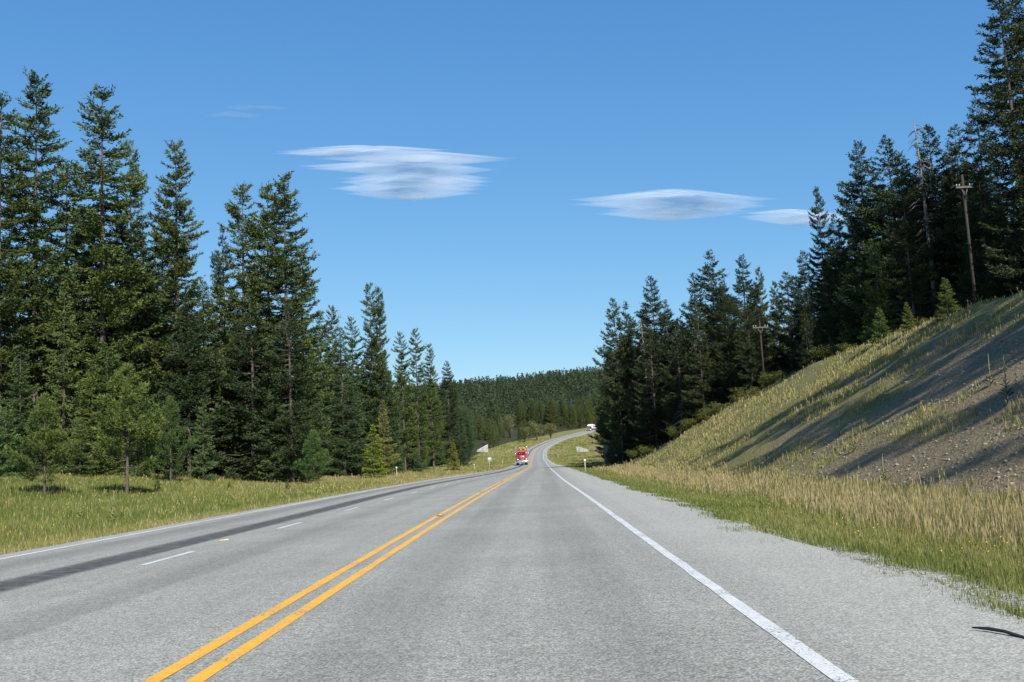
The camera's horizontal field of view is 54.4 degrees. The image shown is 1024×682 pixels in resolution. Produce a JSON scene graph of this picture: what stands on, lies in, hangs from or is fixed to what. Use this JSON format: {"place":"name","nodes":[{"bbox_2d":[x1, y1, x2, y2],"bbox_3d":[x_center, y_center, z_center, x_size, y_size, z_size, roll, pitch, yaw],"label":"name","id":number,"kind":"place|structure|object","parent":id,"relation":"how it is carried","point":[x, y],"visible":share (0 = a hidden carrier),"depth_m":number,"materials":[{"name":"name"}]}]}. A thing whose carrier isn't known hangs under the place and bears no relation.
{"place":"outdoors","nodes":[
{"label":"outdoors","id":0,"kind":"place"},
{"bbox_2d":[0,429,1023,681],"bbox_3d":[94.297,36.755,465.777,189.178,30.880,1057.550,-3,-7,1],"label":"road","id":1,"kind":"structure","parent":0,"point":[538,571],"depth_m":8.70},
{"bbox_2d":[0,438,555,558],"bbox_3d":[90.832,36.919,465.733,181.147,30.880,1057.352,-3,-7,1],"label":"edge line marking","id":2,"kind":"structure","parent":1,"relation":"on","point":[180,525],"depth_m":23.30,"materials":[{"name":"white paint"}]},
{"bbox_2d":[142,433,579,681],"bbox_3d":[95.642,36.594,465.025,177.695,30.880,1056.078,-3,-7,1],"label":"line marking","id":3,"kind":"structure","parent":1,"relation":"on","point":[194,656],"depth_m":8.29,"materials":[{"name":"yellow paint"}]},
{"bbox_2d":[185,430,591,681],"bbox_3d":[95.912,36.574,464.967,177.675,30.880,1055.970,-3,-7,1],"label":"line marking","id":4,"kind":"structure","parent":1,"relation":"on","point":[220,664],"depth_m":8.27,"materials":[{"name":"yellow paint"}]},
{"bbox_2d":[543,433,859,681],"bbox_3d":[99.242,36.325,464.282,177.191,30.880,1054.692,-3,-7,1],"label":"edge line marking","id":5,"kind":"object","parent":1,"relation":"on","point":[829,669],"visible":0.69,"depth_m":7.08,"materials":[{"name":"white paint"}]},
{"bbox_2d":[0,0,1023,386],"label":"sky","id":6,"kind":"structure","parent":0,"point":[504,172],"materials":[{"name":"blue"}]},
{"bbox_2d":[4,291,1023,614],"bbox_3d":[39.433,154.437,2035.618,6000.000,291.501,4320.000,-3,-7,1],"label":"ground","id":7,"kind":"structure","parent":0,"point":[938,359],"depth_m":36.56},
{"bbox_2d":[0,399,29,477],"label":"spruce tree","id":8,"kind":"object","parent":7,"relation":"on","point":[5,464],"visible":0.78,"depth_m":73.91,"materials":[{"name":"green plant"}]},
{"bbox_2d":[1,217,43,471],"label":"fir tree","id":9,"kind":"object","parent":7,"relation":"on","point":[25,285],"visible":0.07,"depth_m":87.89,"materials":[{"name":"green plant"}]},
{"bbox_2d":[0,344,51,476],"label":"spruce tree","id":10,"kind":"object","parent":7,"relation":"on","point":[20,418],"visible":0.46,"depth_m":77.05,"materials":[{"name":"green plant"}]},
{"bbox_2d":[0,90,56,462],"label":"larch tree","id":11,"kind":"object","parent":7,"relation":"on","point":[11,275],"visible":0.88,"depth_m":82.39,"materials":[{"name":"green plant"}]},
{"bbox_2d":[3,392,80,496],"bbox_3d":[-26.351,6.090,56.034,3.890,6.610,3.673,-7,-8,31],"label":"pine tree","id":12,"kind":"object","parent":7,"relation":"on","point":[36,428],"visible":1,"depth_m":55.95,"materials":[{"name":"green plant"}]},
{"bbox_2d":[0,66,86,473],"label":"larch tree","id":13,"kind":"object","parent":7,"relation":"on","point":[49,286],"visible":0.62,"depth_m":86.16,"materials":[{"name":"green plant"}]},
{"bbox_2d":[22,158,99,386],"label":"larch tree","id":14,"kind":"object","parent":7,"relation":"on","point":[67,207],"visible":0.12,"depth_m":94.48,"materials":[{"name":"green plant"}]},
{"bbox_2d":[29,279,99,475],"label":"spruce tree","id":15,"kind":"object","parent":7,"relation":"on","point":[61,394],"visible":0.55,"depth_m":82.76,"materials":[{"name":"green plant"}]},
{"bbox_2d":[62,419,98,477],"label":"spruce tree","id":16,"kind":"object","parent":7,"relation":"on","point":[81,454],"visible":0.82,"depth_m":76.69,"materials":[{"name":"green plant"}]},
{"bbox_2d":[50,210,115,426],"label":"fir tree","id":17,"kind":"object","parent":7,"relation":"on","point":[87,254],"visible":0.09,"depth_m":91.11,"materials":[{"name":"green plant"}]},
{"bbox_2d":[60,359,124,476],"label":"spruce tree","id":18,"kind":"object","parent":7,"relation":"on","point":[86,411],"visible":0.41,"depth_m":80.25,"materials":[{"name":"green plant"}]},
{"bbox_2d":[32,83,165,434],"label":"larch tree","id":19,"kind":"object","parent":7,"relation":"on","point":[103,252],"visible":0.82,"depth_m":87.16,"materials":[{"name":"green plant"}]},
{"bbox_2d":[69,345,144,475],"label":"fir tree","id":20,"kind":"object","parent":7,"relation":"on","point":[114,358],"visible":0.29,"depth_m":82.13,"materials":[{"name":"green plant"}]},
{"bbox_2d":[87,342,145,474],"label":"spruce tree","id":21,"kind":"object","parent":7,"relation":"on","point":[118,355],"visible":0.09,"depth_m":84.61,"materials":[{"name":"green plant"}]},
{"bbox_2d":[68,200,166,434],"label":"fir tree","id":22,"kind":"object","parent":7,"relation":"on","point":[121,237],"visible":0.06,"depth_m":92.25,"materials":[{"name":"green plant"}]},
{"bbox_2d":[87,361,168,494],"bbox_3d":[-23.212,5.666,60.278,5.001,8.985,4.932,-5,-7,20],"label":"pine tree","id":23,"kind":"object","parent":7,"relation":"on","point":[146,437],"visible":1,"depth_m":59.93,"materials":[{"name":"green plant"}]},
{"bbox_2d":[109,138,153,372],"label":"larch tree","id":24,"kind":"object","parent":7,"relation":"on","point":[135,190],"visible":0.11,"depth_m":99.02,"materials":[{"name":"green plant"}]},
{"bbox_2d":[92,214,199,450],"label":"fir tree","id":25,"kind":"object","parent":7,"relation":"on","point":[135,358],"visible":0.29,"depth_m":89.47,"materials":[{"name":"green plant"}]},
{"bbox_2d":[135,346,186,471],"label":"spruce tree","id":26,"kind":"object","parent":7,"relation":"on","point":[149,368],"visible":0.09,"depth_m":88.41,"materials":[{"name":"green plant"}]},
{"bbox_2d":[149,395,194,480],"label":"pine tree","id":27,"kind":"object","parent":7,"relation":"on","point":[176,433],"visible":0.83,"depth_m":77.91,"materials":[{"name":"green plant"}]},
{"bbox_2d":[144,215,199,392],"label":"larch tree","id":28,"kind":"object","parent":7,"relation":"on","point":[165,264],"visible":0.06,"depth_m":100.77,"materials":[{"name":"green plant"}]},
{"bbox_2d":[133,138,224,473],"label":"larch tree","id":29,"kind":"object","parent":7,"relation":"on","point":[180,248],"visible":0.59,"depth_m":90.42,"materials":[{"name":"green plant"}]},
{"bbox_2d":[147,297,230,478],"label":"fir tree","id":30,"kind":"object","parent":7,"relation":"on","point":[187,421],"visible":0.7,"depth_m":86.83,"materials":[{"name":"green plant"}]},
{"bbox_2d":[189,399,218,481],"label":"spruce tree","id":31,"kind":"object","parent":7,"relation":"on","point":[201,456],"visible":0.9,"depth_m":83.92,"materials":[{"name":"green plant"}]},
{"bbox_2d":[182,280,231,473],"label":"fir tree","id":32,"kind":"object","parent":7,"relation":"on","point":[213,339],"visible":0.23,"depth_m":92.98,"materials":[{"name":"green plant"}]},
{"bbox_2d":[202,227,246,470],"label":"fir tree","id":33,"kind":"object","parent":7,"relation":"on","point":[220,280],"visible":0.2,"depth_m":96.50,"materials":[{"name":"green plant"}]},
{"bbox_2d":[205,181,284,474],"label":"larch tree","id":34,"kind":"object","parent":7,"relation":"on","point":[231,318],"visible":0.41,"depth_m":94.51,"materials":[{"name":"green plant"}]},
{"bbox_2d":[0,469,492,554],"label":"meadow grass","id":35,"kind":"structure","parent":7,"relation":"on","point":[139,506],"depth_m":49.73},
{"bbox_2d":[210,293,297,481],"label":"fir tree","id":36,"kind":"object","parent":7,"relation":"on","point":[254,426],"visible":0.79,"depth_m":88.76,"materials":[{"name":"green plant"}]},
{"bbox_2d":[228,180,309,476],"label":"larch tree","id":37,"kind":"object","parent":7,"relation":"on","point":[266,189],"visible":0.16,"depth_m":95.97,"materials":[{"name":"green plant"}]},
{"bbox_2d":[255,370,297,482],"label":"spruce tree","id":38,"kind":"object","parent":7,"relation":"on","point":[283,460],"visible":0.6,"depth_m":87.49,"materials":[{"name":"green plant"}]},
{"bbox_2d":[247,171,330,473],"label":"larch tree","id":39,"kind":"object","parent":7,"relation":"on","point":[276,258],"visible":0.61,"depth_m":93.22,"materials":[{"name":"green plant"}]},
{"bbox_2d":[250,304,340,483],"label":"fir tree","id":40,"kind":"object","parent":7,"relation":"on","point":[291,414],"visible":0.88,"depth_m":87.93,"materials":[{"name":"green plant"}]},
{"bbox_2d":[280,249,336,477],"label":"larch tree","id":41,"kind":"object","parent":7,"relation":"on","point":[321,382],"visible":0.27,"depth_m":99.96,"materials":[{"name":"green plant"}]},
{"bbox_2d":[292,430,333,483],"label":"pine tree","id":42,"kind":"object","parent":7,"relation":"on","point":[308,461],"visible":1,"depth_m":79.53,"materials":[{"name":"green plant"}]},
{"bbox_2d":[317,420,345,476],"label":"spruce tree","id":43,"kind":"object","parent":7,"relation":"on","point":[330,465],"visible":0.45,"depth_m":110.06,"materials":[{"name":"green plant"}]},
{"bbox_2d":[301,315,364,473],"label":"fir tree","id":44,"kind":"object","parent":7,"relation":"on","point":[325,350],"visible":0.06,"depth_m":118.82,"materials":[{"name":"green plant"}]},
{"bbox_2d":[320,305,350,463],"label":"larch tree","id":45,"kind":"object","parent":7,"relation":"on","point":[332,308],"visible":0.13,"depth_m":129.25,"materials":[{"name":"green plant"}]},
{"bbox_2d":[319,326,376,476],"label":"spruce tree","id":46,"kind":"object","parent":7,"relation":"on","point":[342,440],"visible":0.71,"depth_m":111.59,"materials":[{"name":"green plant"}]},
{"bbox_2d":[341,316,370,468],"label":"larch tree","id":47,"kind":"object","parent":7,"relation":"on","point":[352,346],"visible":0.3,"depth_m":133.08,"materials":[{"name":"green plant"}]},
{"bbox_2d":[352,282,391,471],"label":"larch tree","id":48,"kind":"object","parent":7,"relation":"on","point":[378,371],"visible":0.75,"depth_m":130.79,"materials":[{"name":"green plant"}]},
{"bbox_2d":[357,424,387,478],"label":"spruce tree","id":49,"kind":"object","parent":7,"relation":"on","point":[377,465],"visible":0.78,"depth_m":103.46,"materials":[{"name":"green plant"}]},
{"bbox_2d":[350,344,406,473],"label":"fir tree","id":50,"kind":"object","parent":7,"relation":"on","point":[381,398],"visible":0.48,"depth_m":130.39,"materials":[{"name":"green plant"}]},
{"bbox_2d":[365,287,398,449],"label":"larch tree","id":51,"kind":"object","parent":7,"relation":"on","point":[381,319],"visible":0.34,"depth_m":134.09,"materials":[{"name":"green plant"}]},
{"bbox_2d":[371,400,400,475],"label":"spruce tree","id":52,"kind":"object","parent":7,"relation":"on","point":[387,451],"visible":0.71,"depth_m":117.68,"materials":[{"name":"green plant"}]},
{"bbox_2d":[368,365,408,471],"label":"fir tree","id":53,"kind":"object","parent":7,"relation":"on","point":[399,407],"visible":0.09,"depth_m":146.05,"materials":[{"name":"green plant"}]},
{"bbox_2d":[391,331,418,470],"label":"larch tree","id":54,"kind":"object","parent":7,"relation":"on","point":[410,413],"visible":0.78,"depth_m":158.38,"materials":[{"name":"green plant"}]},
{"bbox_2d":[397,393,427,469],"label":"spruce tree","id":55,"kind":"object","parent":7,"relation":"on","point":[412,462],"visible":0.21,"depth_m":169.14,"materials":[{"name":"green plant"}]},
{"bbox_2d":[403,328,433,468],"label":"larch tree","id":56,"kind":"object","parent":7,"relation":"on","point":[418,388],"visible":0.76,"depth_m":166.27,"materials":[{"name":"green plant"}]},
{"bbox_2d":[419,343,446,468],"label":"larch tree","id":57,"kind":"object","parent":7,"relation":"on","point":[428,405],"visible":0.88,"depth_m":185.88,"materials":[{"name":"green plant"}]},
{"bbox_2d":[432,361,465,466],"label":"fir tree","id":58,"kind":"object","parent":7,"relation":"on","point":[450,420],"visible":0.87,"depth_m":214.59,"materials":[{"name":"green plant"}]},
{"bbox_2d":[446,440,461,470],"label":"spruce tree","id":59,"kind":"object","parent":7,"relation":"on","point":[453,463],"visible":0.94,"depth_m":168.87,"materials":[{"name":"green plant"}]},
{"bbox_2d":[445,395,472,465],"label":"spruce tree","id":60,"kind":"object","parent":7,"relation":"on","point":[465,458],"visible":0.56,"depth_m":230.82,"materials":[{"name":"green plant"}]},
{"bbox_2d":[460,406,474,456],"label":"fir tree","id":61,"kind":"object","parent":7,"relation":"on","point":[468,431],"visible":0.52,"depth_m":309.78,"materials":[{"name":"green plant"}]},
{"bbox_2d":[366,436,621,473],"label":"distant grass","id":62,"kind":"structure","parent":7,"relation":"on","point":[566,456],"depth_m":318.07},
{"bbox_2d":[394,366,605,426],"bbox_3d":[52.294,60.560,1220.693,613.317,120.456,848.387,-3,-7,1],"label":"distant forest","id":63,"kind":"object","parent":7,"relation":"on","point":[552,383],"visible":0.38,"depth_m":1182.68,"materials":[{"name":"green plant"}]},
{"bbox_2d":[587,350,616,459],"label":"fir tree","id":64,"kind":"object","parent":7,"relation":"on","point":[600,414],"visible":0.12,"depth_m":163.03,"materials":[{"name":"green plant"}]},
{"bbox_2d":[594,350,628,460],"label":"fir tree","id":65,"kind":"object","parent":7,"relation":"on","point":[606,433],"visible":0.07,"depth_m":152.77,"materials":[{"name":"green plant"}]},
{"bbox_2d":[592,298,645,465],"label":"fir tree","id":66,"kind":"object","parent":7,"relation":"on","point":[611,407],"visible":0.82,"depth_m":117.49,"materials":[{"name":"green plant"}]},
{"bbox_2d":[607,301,653,461],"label":"fir tree","id":67,"kind":"object","parent":7,"relation":"on","point":[627,325],"visible":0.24,"depth_m":120.82,"materials":[{"name":"green plant"}]},
{"bbox_2d":[620,275,682,447],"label":"fir tree","id":68,"kind":"object","parent":7,"relation":"on","point":[645,319],"visible":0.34,"depth_m":114.10,"materials":[{"name":"green plant"}]},
{"bbox_2d":[627,328,680,447],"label":"fir tree","id":69,"kind":"object","parent":7,"relation":"on","point":[648,392],"visible":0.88,"depth_m":107.82,"materials":[{"name":"green plant"}]},
{"bbox_2d":[651,300,682,436],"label":"fir tree","id":70,"kind":"object","parent":7,"relation":"on","point":[665,335],"visible":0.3,"depth_m":112.31,"materials":[{"name":"green plant"}]},
{"bbox_2d":[656,328,700,439],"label":"fir tree","id":71,"kind":"object","parent":7,"relation":"on","point":[677,398],"visible":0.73,"depth_m":101.14,"materials":[{"name":"green plant"}]},
{"bbox_2d":[667,272,723,428],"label":"fir tree","id":72,"kind":"object","parent":7,"relation":"on","point":[688,330],"visible":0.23,"depth_m":108.29,"materials":[{"name":"green plant"}]},
{"bbox_2d":[681,306,725,427],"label":"spruce tree","id":73,"kind":"object","parent":7,"relation":"on","point":[705,384],"visible":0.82,"depth_m":95.67,"materials":[{"name":"green plant"}]},
{"bbox_2d":[678,249,750,412],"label":"fir tree","id":74,"kind":"object","parent":7,"relation":"on","point":[713,297],"visible":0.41,"depth_m":100.11,"materials":[{"name":"green plant"}]},
{"bbox_2d":[704,278,746,404],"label":"fir tree","id":75,"kind":"object","parent":7,"relation":"on","point":[729,339],"visible":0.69,"depth_m":96.58,"materials":[{"name":"green plant"}]},
{"bbox_2d":[731,302,762,398],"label":"spruce tree","id":76,"kind":"object","parent":7,"relation":"on","point":[738,380],"visible":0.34,"depth_m":94.32,"materials":[{"name":"green plant"}]},
{"bbox_2d":[733,303,766,395],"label":"fir tree","id":77,"kind":"object","parent":7,"relation":"on","point":[752,345],"visible":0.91,"depth_m":89.90,"materials":[{"name":"green plant"}]},
{"bbox_2d":[715,253,784,397],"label":"fir tree","id":78,"kind":"object","parent":7,"relation":"on","point":[755,291],"visible":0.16,"depth_m":106.13,"materials":[{"name":"green plant"}]},
{"bbox_2d":[751,265,779,367],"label":"larch tree","id":79,"kind":"object","parent":7,"relation":"on","point":[763,298],"visible":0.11,"depth_m":112.61,"materials":[{"name":"green plant"}]},
{"bbox_2d":[749,305,782,381],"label":"fir tree","id":80,"kind":"object","parent":7,"relation":"on","point":[767,365],"visible":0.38,"depth_m":96.76,"materials":[{"name":"green plant"}]},
{"bbox_2d":[769,281,789,372],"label":"larch tree","id":81,"kind":"object","parent":7,"relation":"on","point":[773,292],"visible":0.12,"depth_m":108.29,"materials":[{"name":"green plant"}]},
{"bbox_2d":[765,272,813,376],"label":"fir tree","id":82,"kind":"object","parent":7,"relation":"on","point":[784,338],"visible":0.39,"depth_m":98.06,"materials":[{"name":"green plant"}]},
{"bbox_2d":[567,459,1023,623],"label":"verge grass","id":83,"kind":"structure","parent":7,"relation":"on","point":[957,523],"depth_m":17.35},
{"bbox_2d":[782,250,828,372],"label":"fir tree","id":84,"kind":"object","parent":7,"relation":"on","point":[803,295],"visible":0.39,"depth_m":92.25,"materials":[{"name":"green plant"}]},
{"bbox_2d":[795,308,819,368],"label":"spruce tree","id":85,"kind":"object","parent":7,"relation":"on","point":[803,349],"visible":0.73,"depth_m":77.15,"materials":[{"name":"green plant"}]},
{"bbox_2d":[622,288,1023,508],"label":"bank grass","id":86,"kind":"structure","parent":7,"relation":"on","point":[713,430],"depth_m":51.33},
{"bbox_2d":[806,186,843,358],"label":"fir tree","id":87,"kind":"object","parent":7,"relation":"on","point":[821,234],"visible":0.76,"depth_m":84.85,"materials":[{"name":"green plant"}]},
{"bbox_2d":[816,213,867,358],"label":"fir tree","id":88,"kind":"object","parent":7,"relation":"on","point":[839,263],"visible":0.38,"depth_m":82.57,"materials":[{"name":"green plant"}]},
{"bbox_2d":[835,259,870,353],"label":"fir tree","id":89,"kind":"object","parent":7,"relation":"on","point":[846,338],"visible":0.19,"depth_m":80.14,"materials":[{"name":"green plant"}]},
{"bbox_2d":[826,140,896,346],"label":"fir tree","id":90,"kind":"object","parent":7,"relation":"on","point":[850,221],"visible":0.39,"depth_m":78.71,"materials":[{"name":"green plant"}]},
{"bbox_2d":[714,293,1023,501],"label":"loose stones","id":91,"kind":"object","parent":7,"relation":"on","point":[998,433],"visible":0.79,"depth_m":32.14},
{"bbox_2d":[857,239,900,347],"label":"fir tree","id":92,"kind":"object","parent":7,"relation":"on","point":[886,311],"visible":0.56,"depth_m":72.25,"materials":[{"name":"green plant"}]},
{"bbox_2d":[867,308,893,343],"bbox_3d":[21.553,-0.875,58.465,1.763,2.223,1.455,-3,-7,3],"label":"fir tree","id":93,"kind":"object","parent":7,"relation":"on","point":[880,333],"visible":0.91,"depth_m":58.37,"materials":[{"name":"green plant"}]},
{"bbox_2d":[842,135,949,335],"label":"fir tree","id":94,"kind":"object","parent":7,"relation":"on","point":[874,189],"visible":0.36,"depth_m":75.80,"materials":[{"name":"green plant"}]},
{"bbox_2d":[901,302,914,332],"bbox_3d":[21.462,-1.224,54.018,0.898,1.795,1.088,-5,-7,16],"label":"fir tree","id":95,"kind":"object","parent":7,"relation":"on","point":[909,323],"visible":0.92,"depth_m":53.89,"materials":[{"name":"green plant"}]},
{"bbox_2d":[879,182,939,329],"bbox_3d":[25.934,-4.865,64.839,3.758,11.337,3.832,-1,-7,-17],"label":"fir tree","id":96,"kind":"object","parent":7,"relation":"on","point":[905,247],"visible":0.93,"depth_m":64.61,"materials":[{"name":"green plant"}]},
{"bbox_2d":[867,163,958,327],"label":"fir tree","id":97,"kind":"object","parent":7,"relation":"on","point":[890,295],"visible":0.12,"depth_m":74.33,"materials":[{"name":"green plant"}]},
{"bbox_2d":[904,118,947,317],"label":"dead tree","id":98,"kind":"object","parent":7,"relation":"on","point":[925,208],"visible":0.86,"depth_m":71.97,"materials":[{"name":"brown wood"}]},
{"bbox_2d":[887,124,986,319],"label":"fir tree","id":99,"kind":"object","parent":7,"relation":"on","point":[928,178],"visible":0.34,"depth_m":72.10,"materials":[{"name":"green plant"}]},
{"bbox_2d":[931,277,959,321],"bbox_3d":[21.541,-2.050,49.548,1.698,2.263,1.401,-4,-7,11],"label":"fir tree","id":100,"kind":"object","parent":7,"relation":"on","point":[941,297],"visible":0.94,"depth_m":49.47,"materials":[{"name":"green plant"}]},
{"bbox_2d":[927,123,986,313],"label":"fir tree","id":101,"kind":"object","parent":7,"relation":"on","point":[951,195],"visible":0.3,"depth_m":70.80,"materials":[{"name":"green plant"}]},
{"bbox_2d":[956,174,976,304],"bbox_3d":[26.691,-4.883,57.861,1.000,9.873,0.310,-3,-7,1],"label":"telephone pole","id":102,"kind":"object","parent":7,"relation":"on","point":[962,187],"visible":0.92,"depth_m":58.02,"materials":[{"name":"brown wood"}]},
{"bbox_2d":[950,155,1021,305],"bbox_3d":[29.880,-5.760,62.733,4.824,12.277,5.278,-2,-7,-3],"label":"fir tree","id":103,"kind":"object","parent":7,"relation":"on","point":[989,286],"visible":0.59,"depth_m":62.59,"materials":[{"name":"green plant"}]},
{"bbox_2d":[954,90,1022,300],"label":"fir tree","id":104,"kind":"object","parent":7,"relation":"on","point":[982,151],"visible":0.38,"depth_m":67.14,"materials":[{"name":"green plant"}]},
{"bbox_2d":[964,0,1023,291],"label":"larch tree","id":105,"kind":"object","parent":7,"relation":"on","point":[1004,96],"visible":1,"depth_m":57.12,"materials":[{"name":"green plant"}]},
{"bbox_2d":[974,0,1023,277],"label":"fir tree","id":106,"kind":"object","parent":7,"relation":"on","point":[1020,18],"visible":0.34,"depth_m":59.20,"materials":[{"name":"green plant"}]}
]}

